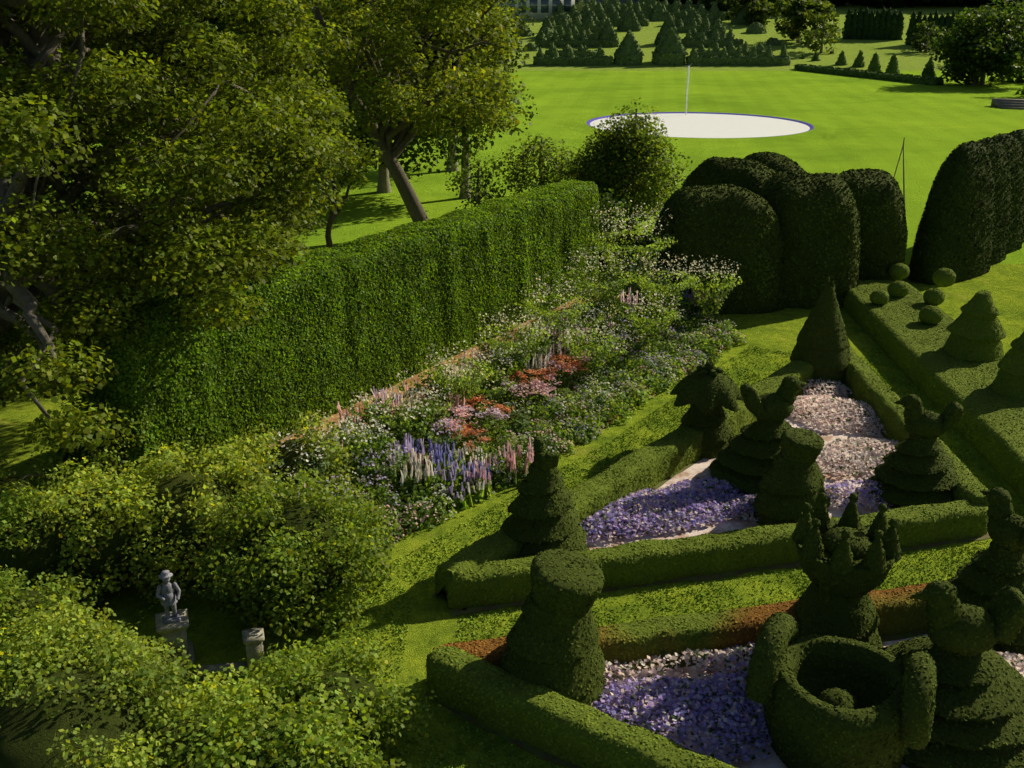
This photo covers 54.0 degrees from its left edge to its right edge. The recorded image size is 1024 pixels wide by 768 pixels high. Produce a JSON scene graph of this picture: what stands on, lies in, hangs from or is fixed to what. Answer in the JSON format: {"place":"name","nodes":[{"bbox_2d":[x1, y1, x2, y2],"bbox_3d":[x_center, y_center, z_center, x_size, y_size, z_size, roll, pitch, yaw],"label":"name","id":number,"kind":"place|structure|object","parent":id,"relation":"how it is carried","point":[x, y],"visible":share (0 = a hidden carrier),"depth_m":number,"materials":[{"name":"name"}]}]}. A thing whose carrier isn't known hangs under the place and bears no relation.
{"place":"outdoors","nodes":[
{"label":"outdoors","id":0,"kind":"place"},
{"bbox_2d":[0,264,1023,767],"bbox_3d":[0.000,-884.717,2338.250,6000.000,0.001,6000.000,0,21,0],"label":"ground","id":1,"kind":"structure","parent":0,"point":[432,622],"depth_m":22.18,"materials":[{"name":"green plant"}]},
{"bbox_2d":[9,38,35,91],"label":"tree","id":2,"kind":"object","parent":1,"relation":"on","point":[13,39],"visible":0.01,"depth_m":107.56,"materials":[{"name":"green plant"}]},
{"bbox_2d":[0,459,68,519],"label":"light shrub","id":3,"kind":"object","parent":1,"relation":"on","point":[7,479],"visible":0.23,"depth_m":23.21,"materials":[{"name":"green plant"}]},
{"bbox_2d":[0,564,97,666],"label":"shrub","id":4,"kind":"object","parent":1,"relation":"on","point":[14,598],"visible":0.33,"depth_m":18.79,"materials":[{"name":"green plant"}]},
{"bbox_2d":[0,486,112,611],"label":"light shrub","id":5,"kind":"object","parent":1,"relation":"on","point":[30,543],"visible":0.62,"depth_m":20.46,"materials":[{"name":"green plant"}]},
{"bbox_2d":[0,595,176,704],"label":"shrub","id":6,"kind":"object","parent":1,"relation":"on","point":[91,626],"visible":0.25,"depth_m":17.30,"materials":[{"name":"green plant"}]},
{"bbox_2d":[25,390,154,496],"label":"hedge shrub","id":7,"kind":"object","parent":1,"relation":"on","point":[102,455],"visible":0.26,"depth_m":24.56,"materials":[{"name":"green plant"}]},
{"bbox_2d":[24,456,178,619],"bbox_3d":[-8.817,3.224,21.695,3.770,3.085,3.773,0,21,0],"label":"light shrub","id":8,"kind":"object","parent":1,"relation":"on","point":[90,500],"visible":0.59,"depth_m":20.89,"materials":[{"name":"green plant"}]},
{"bbox_2d":[0,621,222,767],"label":"shrub","id":9,"kind":"object","parent":1,"relation":"on","point":[84,717],"visible":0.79,"depth_m":15.61,"materials":[{"name":"green plant"}]},
{"bbox_2d":[0,0,361,452],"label":"tree","id":10,"kind":"object","parent":1,"relation":"on","point":[225,206],"visible":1,"depth_m":24.44,"materials":[{"name":"green plant"}]},
{"bbox_2d":[99,440,273,604],"bbox_3d":[-7.265,2.886,22.053,3.751,3.117,3.970,0,21,0],"label":"light shrub","id":11,"kind":"object","parent":1,"relation":"on","point":[180,502],"visible":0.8,"depth_m":21.37,"materials":[{"name":"green plant"}]},
{"bbox_2d":[94,664,296,767],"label":"shrub","id":12,"kind":"object","parent":1,"relation":"on","point":[163,754],"visible":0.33,"depth_m":15.44,"materials":[{"name":"green plant"}]},
{"bbox_2d":[155,570,264,678],"bbox_3d":[-5.803,4.509,19.004,2.321,1.961,0.845,6,22,16],"label":"statue boy on pedestal","id":13,"kind":"object","parent":1,"relation":"on","point":[172,625],"visible":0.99,"depth_m":19.04,"materials":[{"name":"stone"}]},
{"bbox_2d":[151,679,277,726],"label":"shrub","id":14,"kind":"object","parent":1,"relation":"on","point":[242,697],"visible":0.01,"depth_m":16.47,"materials":[{"name":"green plant"}]},
{"bbox_2d":[152,659,388,767],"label":"shrub","id":15,"kind":"object","parent":1,"relation":"on","point":[332,741],"visible":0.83,"depth_m":15.04,"materials":[{"name":"green plant"}]},
{"bbox_2d":[185,468,398,643],"bbox_3d":[-4.619,3.559,21.045,4.588,3.143,4.555,0,21,0],"label":"dark round shrub","id":16,"kind":"object","parent":1,"relation":"on","point":[294,560],"visible":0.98,"depth_m":20.27,"materials":[{"name":"green plant"}]},
{"bbox_2d":[252,712,411,767],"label":"shrub","id":17,"kind":"object","parent":1,"relation":"on","point":[292,763],"visible":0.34,"depth_m":14.68,"materials":[{"name":"green plant"}]},
{"bbox_2d":[225,628,440,756],"bbox_3d":[-3.302,5.555,16.869,3.431,2.267,3.326,-20,28,-41],"label":"shrub","id":18,"kind":"object","parent":1,"relation":"on","point":[388,721],"visible":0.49,"depth_m":16.75,"materials":[{"name":"green plant"}]},
{"bbox_2d":[74,179,598,483],"bbox_3d":[-3.613,-3.074,34.908,2.458,4.827,24.900,13,25,30],"label":"hedge","id":19,"kind":"object","parent":1,"relation":"on","point":[366,313],"visible":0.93,"depth_m":30.91,"materials":[{"name":"green plant"}]},
{"bbox_2d":[288,134,384,246],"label":"small tree","id":20,"kind":"object","parent":1,"relation":"on","point":[360,163],"visible":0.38,"depth_m":46.38,"materials":[{"name":"green plant"}]},
{"bbox_2d":[247,284,735,558],"bbox_3d":[0.630,0.136,33.098,7.956,0.001,27.929,13,25,30],"label":"soil border","id":21,"kind":"object","parent":1,"relation":"on","point":[395,390],"visible":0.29,"depth_m":32.32,"materials":[{"name":"brown soil"}]},
{"bbox_2d":[183,432,298,530],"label":"light shrub","id":22,"kind":"object","parent":21,"relation":"on","point":[267,458],"visible":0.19,"depth_m":23.24,"materials":[{"name":"green plant"}]},
{"bbox_2d":[236,410,360,497],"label":"light shrub","id":23,"kind":"object","parent":21,"relation":"on","point":[288,457],"visible":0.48,"depth_m":24.83,"materials":[{"name":"green plant"}]},
{"bbox_2d":[238,256,746,617],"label":"flower border plants","id":24,"kind":"object","parent":21,"relation":"on","point":[442,475],"visible":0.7,"depth_m":29.44,"materials":[{"name":"green plant"}]},
{"bbox_2d":[422,200,741,422],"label":"flowering shrubs","id":25,"kind":"object","parent":21,"relation":"on","point":[624,280],"visible":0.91,"depth_m":35.67,"materials":[{"name":"green plant"}]},
{"bbox_2d":[424,692,579,767],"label":"soil bed","id":26,"kind":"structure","parent":1,"relation":"on","point":[540,753],"depth_m":17.26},
{"bbox_2d":[425,645,734,767],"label":"hedge","id":27,"kind":"object","parent":26,"relation":"on","point":[541,717],"visible":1,"depth_m":17.09,"materials":[{"name":"green plant"}]},
{"bbox_2d":[498,548,605,706],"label":"topiary","id":28,"kind":"object","parent":1,"relation":"on","point":[553,635],"visible":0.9,"depth_m":17.62,"materials":[{"name":"green plant"}]},
{"bbox_2d":[432,389,813,600],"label":"soil bed","id":29,"kind":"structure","parent":1,"relation":"on","point":[440,595],"depth_m":26.53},
{"bbox_2d":[435,360,813,595],"bbox_3d":[5.001,1.562,28.233,0.936,0.908,19.778,17,27,37],"label":"hedge","id":30,"kind":"object","parent":29,"relation":"on","point":[657,461],"visible":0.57,"depth_m":25.80,"materials":[{"name":"green plant"}]},
{"bbox_2d":[598,231,650,270],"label":"shrub","id":31,"kind":"object","parent":1,"relation":"on","point":[637,239],"visible":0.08,"depth_m":47.25,"materials":[{"name":"green plant"}]},
{"bbox_2d":[643,184,785,314],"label":"yew hedge","id":32,"kind":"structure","parent":1,"relation":"on","point":[732,223],"depth_m":40.27,"materials":[{"name":"green plant"}]},
{"bbox_2d":[442,533,989,615],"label":"soil bed","id":33,"kind":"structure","parent":1,"relation":"on","point":[462,611],"depth_m":22.27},
{"bbox_2d":[443,499,988,608],"bbox_3d":[4.973,3.724,22.744,13.205,0.802,0.867,-5,22,-13],"label":"hedge","id":34,"kind":"object","parent":33,"relation":"on","point":[627,564],"visible":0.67,"depth_m":22.29,"materials":[{"name":"green plant"}]},
{"bbox_2d":[682,156,776,193],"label":"yew hedge","id":35,"kind":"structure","parent":1,"relation":"on","point":[752,175],"depth_m":46.57,"materials":[{"name":"green plant"}]},
{"bbox_2d":[586,389,892,549],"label":"gravel","id":36,"kind":"structure","parent":1,"relation":"on","point":[700,469],"depth_m":26.66,"materials":[{"name":"beige gravel"}]},
{"bbox_2d":[500,437,589,557],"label":"topiary","id":37,"kind":"object","parent":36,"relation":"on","point":[544,515],"visible":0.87,"depth_m":22.20,"materials":[{"name":"green plant"}]},
{"bbox_2d":[670,361,743,458],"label":"topiary","id":38,"kind":"object","parent":36,"relation":"on","point":[708,391],"visible":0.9,"depth_m":27.95,"materials":[{"name":"green plant"}]},
{"bbox_2d":[580,375,898,541],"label":"flowers","id":39,"kind":"object","parent":36,"relation":"on","point":[678,495],"visible":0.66,"depth_m":25.48,"materials":[{"name":"purple plant"}]},
{"bbox_2d":[708,375,824,494],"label":"topiary","id":40,"kind":"object","parent":36,"relation":"on","point":[744,459],"visible":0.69,"depth_m":25.82,"materials":[{"name":"green plant"}]},
{"bbox_2d":[752,427,830,525],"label":"tiered topiary","id":41,"kind":"object","parent":36,"relation":"on","point":[791,483],"visible":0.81,"depth_m":23.90,"materials":[{"name":"green plant"}]},
{"bbox_2d":[865,394,963,508],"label":"topiary","id":42,"kind":"object","parent":36,"relation":"on","point":[916,467],"visible":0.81,"depth_m":24.94,"materials":[{"name":"green plant"}]},
{"bbox_2d":[605,629,927,673],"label":"soil bed","id":43,"kind":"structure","parent":1,"relation":"on","point":[902,636],"depth_m":20.15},
{"bbox_2d":[433,582,951,673],"bbox_3d":[6.040,4.713,20.190,15.323,0.788,0.876,-4,21,-11],"label":"hedge","id":44,"kind":"object","parent":43,"relation":"on","point":[899,610],"visible":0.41,"depth_m":19.44,"materials":[{"name":"green plant"}]},
{"bbox_2d":[947,487,1023,654],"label":"topiary","id":45,"kind":"object","parent":43,"relation":"on","point":[982,577],"visible":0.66,"depth_m":19.80,"materials":[{"name":"green plant"}]},
{"bbox_2d":[758,170,860,308],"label":"yew hedge","id":46,"kind":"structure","parent":1,"relation":"on","point":[819,217],"depth_m":41.05,"materials":[{"name":"green plant"}]},
{"bbox_2d":[599,634,1023,767],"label":"gravel","id":47,"kind":"structure","parent":1,"relation":"on","point":[772,760],"depth_m":17.58,"materials":[{"name":"gravel"}]},
{"bbox_2d":[591,641,1023,764],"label":"flowers","id":48,"kind":"object","parent":47,"relation":"on","point":[700,694],"visible":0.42,"depth_m":17.89,"materials":[{"name":"purple plant"}]},
{"bbox_2d":[881,579,1023,767],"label":"topiary","id":49,"kind":"object","parent":47,"relation":"on","point":[978,719],"visible":0.66,"depth_m":16.85,"materials":[{"name":"green plant"}]},
{"bbox_2d":[790,277,850,389],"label":"cone topiary","id":50,"kind":"object","parent":1,"relation":"on","point":[821,346],"visible":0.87,"depth_m":32.82,"materials":[{"name":"green plant"}]},
{"bbox_2d":[846,390,894,450],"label":"soil bed","id":51,"kind":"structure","parent":1,"relation":"on","point":[882,433],"depth_m":30.95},
{"bbox_2d":[845,345,989,504],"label":"hedge","id":52,"kind":"object","parent":51,"relation":"on","point":[864,382],"visible":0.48,"depth_m":29.68,"materials":[{"name":"green plant"}]},
{"bbox_2d":[839,168,907,280],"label":"yew hedge","id":53,"kind":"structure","parent":1,"relation":"on","point":[880,203],"depth_m":42.90,"materials":[{"name":"green plant"}]},
{"bbox_2d":[843,262,1023,499],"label":"hedge wide with balls","id":54,"kind":"object","parent":1,"relation":"on","point":[937,355],"visible":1,"depth_m":33.15,"materials":[{"name":"green plant"}]},
{"bbox_2d":[907,140,996,284],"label":"yew hedge","id":55,"kind":"object","parent":1,"relation":"on","point":[955,233],"visible":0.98,"depth_m":44.71,"materials":[{"name":"green plant"}]},
{"bbox_2d":[978,137,1012,265],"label":"yew hedge","id":56,"kind":"object","parent":1,"relation":"on","point":[997,152],"visible":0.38,"depth_m":47.62,"materials":[{"name":"green plant"}]},
{"bbox_2d":[1009,129,1023,242],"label":"yew hedge","id":57,"kind":"object","parent":1,"relation":"on","point":[1018,134],"visible":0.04,"depth_m":51.03,"materials":[{"name":"green plant"}]},
{"bbox_2d":[29,71,1023,263],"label":"lawn","id":58,"kind":"structure","parent":0,"point":[875,122],"depth_m":103.11,"materials":[{"name":"green plant"}]},
{"bbox_2d":[121,0,238,93],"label":"tree","id":59,"kind":"object","parent":58,"relation":"on","point":[213,21],"visible":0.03,"depth_m":122.23,"materials":[{"name":"green plant"}]},
{"bbox_2d":[207,0,291,86],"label":"tree","id":60,"kind":"object","parent":58,"relation":"on","point":[221,31],"visible":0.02,"depth_m":124.81,"materials":[{"name":"green plant"}]},
{"bbox_2d":[223,0,409,201],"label":"tree","id":61,"kind":"object","parent":58,"relation":"on","point":[324,184],"visible":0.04,"depth_m":59.23,"materials":[{"name":"green plant"}]},
{"bbox_2d":[298,0,495,192],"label":"tree","id":62,"kind":"object","parent":58,"relation":"on","point":[383,185],"visible":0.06,"depth_m":62.87,"materials":[{"name":"green plant"}]},
{"bbox_2d":[280,0,525,221],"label":"leaning tree","id":63,"kind":"object","parent":58,"relation":"on","point":[375,95],"visible":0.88,"depth_m":49.90,"materials":[{"name":"green plant"}]},
{"bbox_2d":[383,0,537,198],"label":"tree","id":64,"kind":"object","parent":58,"relation":"on","point":[466,150],"visible":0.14,"depth_m":61.15,"materials":[{"name":"green plant"}]},
{"bbox_2d":[414,0,528,171],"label":"tree","id":65,"kind":"object","parent":58,"relation":"on","point":[512,64],"visible":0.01,"depth_m":73.61,"materials":[{"name":"green plant"}]},
{"bbox_2d":[444,150,507,208],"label":"shrub","id":66,"kind":"object","parent":58,"relation":"on","point":[476,198],"visible":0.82,"depth_m":56.29,"materials":[{"name":"green plant"}]},
{"bbox_2d":[492,134,579,196],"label":"hedge shrub","id":67,"kind":"object","parent":58,"relation":"on","point":[541,159],"visible":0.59,"depth_m":57.92,"materials":[{"name":"green plant"}]},
{"bbox_2d":[534,184,636,231],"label":"shrub","id":68,"kind":"object","parent":58,"relation":"on","point":[603,208],"visible":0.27,"depth_m":50.02,"materials":[{"name":"green plant"}]},
{"bbox_2d":[554,129,636,218],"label":"shrub","id":69,"kind":"object","parent":58,"relation":"on","point":[579,164],"visible":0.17,"depth_m":55.80,"materials":[{"name":"green plant"}]},
{"bbox_2d":[571,98,692,229],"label":"round shrub","id":70,"kind":"object","parent":58,"relation":"on","point":[635,148],"visible":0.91,"depth_m":53.63,"materials":[{"name":"green plant"}]},
{"bbox_2d":[563,65,838,143],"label":"pond with fountain","id":71,"kind":"structure","parent":58,"relation":"in","point":[686,126],"depth_m":100.20,"materials":[{"name":"water"},{"name":"stone"}]},
{"bbox_2d":[745,151,808,173],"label":"yew hedge","id":72,"kind":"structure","parent":58,"relation":"on","point":[777,162],"depth_m":49.50,"materials":[{"name":"green plant"}]},
{"bbox_2d":[794,50,943,84],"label":"topiary cone row","id":73,"kind":"object","parent":58,"relation":"on","point":[927,76],"visible":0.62,"depth_m":166.86,"materials":[{"name":"green plant"}]},
{"bbox_2d":[894,137,904,202],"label":"wigwam plant support","id":74,"kind":"object","parent":58,"relation":"on","point":[903,170],"visible":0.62,"depth_m":56.05,"materials":[{"name":"wood"}]},
{"bbox_2d":[940,53,1006,86],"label":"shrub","id":75,"kind":"object","parent":58,"relation":"on","point":[976,79],"visible":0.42,"depth_m":146.22,"materials":[{"name":"green plant"}]},
{"bbox_2d":[927,0,1023,85],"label":"lawn tree","id":76,"kind":"object","parent":58,"relation":"on","point":[996,39],"visible":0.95,"depth_m":143.49,"materials":[{"name":"green plant"}]},
{"bbox_2d":[991,133,1023,253],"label":"yew hedge","id":77,"kind":"object","parent":58,"relation":"on","point":[1012,145],"visible":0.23,"depth_m":49.66,"materials":[{"name":"green plant"}]},
{"bbox_2d":[991,98,1023,109],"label":"stone steps","id":78,"kind":"structure","parent":58,"relation":"on","point":[1009,103],"depth_m":117.71,"materials":[{"name":"grey stone"}]},
{"bbox_2d":[1000,71,1023,82],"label":"tree","id":79,"kind":"object","parent":58,"relation":"on","point":[1020,79],"visible":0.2,"depth_m":152.06,"materials":[{"name":"green plant"}]},
{"bbox_2d":[1008,53,1023,95],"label":"tree","id":80,"kind":"object","parent":58,"relation":"on","point":[1019,66],"visible":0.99,"depth_m":131.89,"materials":[{"name":"green plant"}]},
{"bbox_2d":[1009,3,1023,43],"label":"lawn tree","id":81,"kind":"object","parent":58,"relation":"on","point":[1020,16],"visible":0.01,"depth_m":180.71,"materials":[{"name":"green plant"}]},
{"bbox_2d":[219,0,1022,70],"bbox_3d":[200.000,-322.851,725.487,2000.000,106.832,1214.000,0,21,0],"label":"hillside ground","id":82,"kind":"structure","parent":0,"point":[908,58],"depth_m":202.27,"materials":[{"name":"green plant"}]},
{"bbox_2d":[495,0,638,19],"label":"glasshouse","id":83,"kind":"structure","parent":82,"relation":"on","point":[541,9],"depth_m":249.26,"materials":[{"name":"glass"}]},
{"bbox_2d":[513,0,790,65],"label":"topiary terraces","id":84,"kind":"object","parent":82,"relation":"on","point":[582,26],"visible":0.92,"depth_m":204.91,"materials":[{"name":"green plant"}]},
{"bbox_2d":[656,0,707,3],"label":"tree","id":85,"kind":"object","parent":82,"relation":"on","point":[682,1],"visible":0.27,"depth_m":282.91,"materials":[{"name":"green plant"}]},
{"bbox_2d":[699,0,749,18],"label":"tree","id":86,"kind":"object","parent":82,"relation":"on","point":[724,5],"visible":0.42,"depth_m":250.66,"materials":[{"name":"green plant"}]},
{"bbox_2d":[725,0,780,24],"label":"tree","id":87,"kind":"object","parent":82,"relation":"on","point":[759,11],"visible":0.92,"depth_m":237.87,"materials":[{"name":"green plant"}]},
{"bbox_2d":[749,0,822,12],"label":"tree","id":88,"kind":"object","parent":82,"relation":"on","point":[772,1],"visible":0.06,"depth_m":257.86,"materials":[{"name":"green plant"}]},
{"bbox_2d":[773,0,835,42],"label":"tree","id":89,"kind":"object","parent":82,"relation":"on","point":[793,22],"visible":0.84,"depth_m":206.83,"materials":[{"name":"green plant"}]},
{"bbox_2d":[797,8,844,53],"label":"tree","id":90,"kind":"object","parent":82,"relation":"on","point":[810,37],"visible":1,"depth_m":195.77,"materials":[{"name":"green plant"}]},
{"bbox_2d":[908,20,949,52],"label":"tree","id":91,"kind":"object","parent":82,"relation":"on","point":[920,46],"visible":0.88,"depth_m":198.29,"materials":[{"name":"green plant"}]},
{"bbox_2d":[841,7,1023,45],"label":"hedge conifer columns","id":92,"kind":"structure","parent":82,"relation":"on","point":[884,24],"depth_m":214.33,"materials":[{"name":"green plant"}]},
{"bbox_2d":[955,0,1022,6],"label":"tree","id":93,"kind":"object","parent":82,"relation":"on","point":[960,3],"visible":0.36,"depth_m":277.85,"materials":[{"name":"green plant"}]},
{"bbox_2d":[744,612,937,767],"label":"topiary","id":94,"kind":"object","parent":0,"point":[832,701],"visible":1,"depth_m":16.56,"materials":[{"name":"green plant"}]},
{"bbox_2d":[791,493,901,647],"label":"topiary","id":95,"kind":"object","parent":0,"point":[848,559],"visible":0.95,"depth_m":18.99,"materials":[{"name":"green plant"}]}
]}

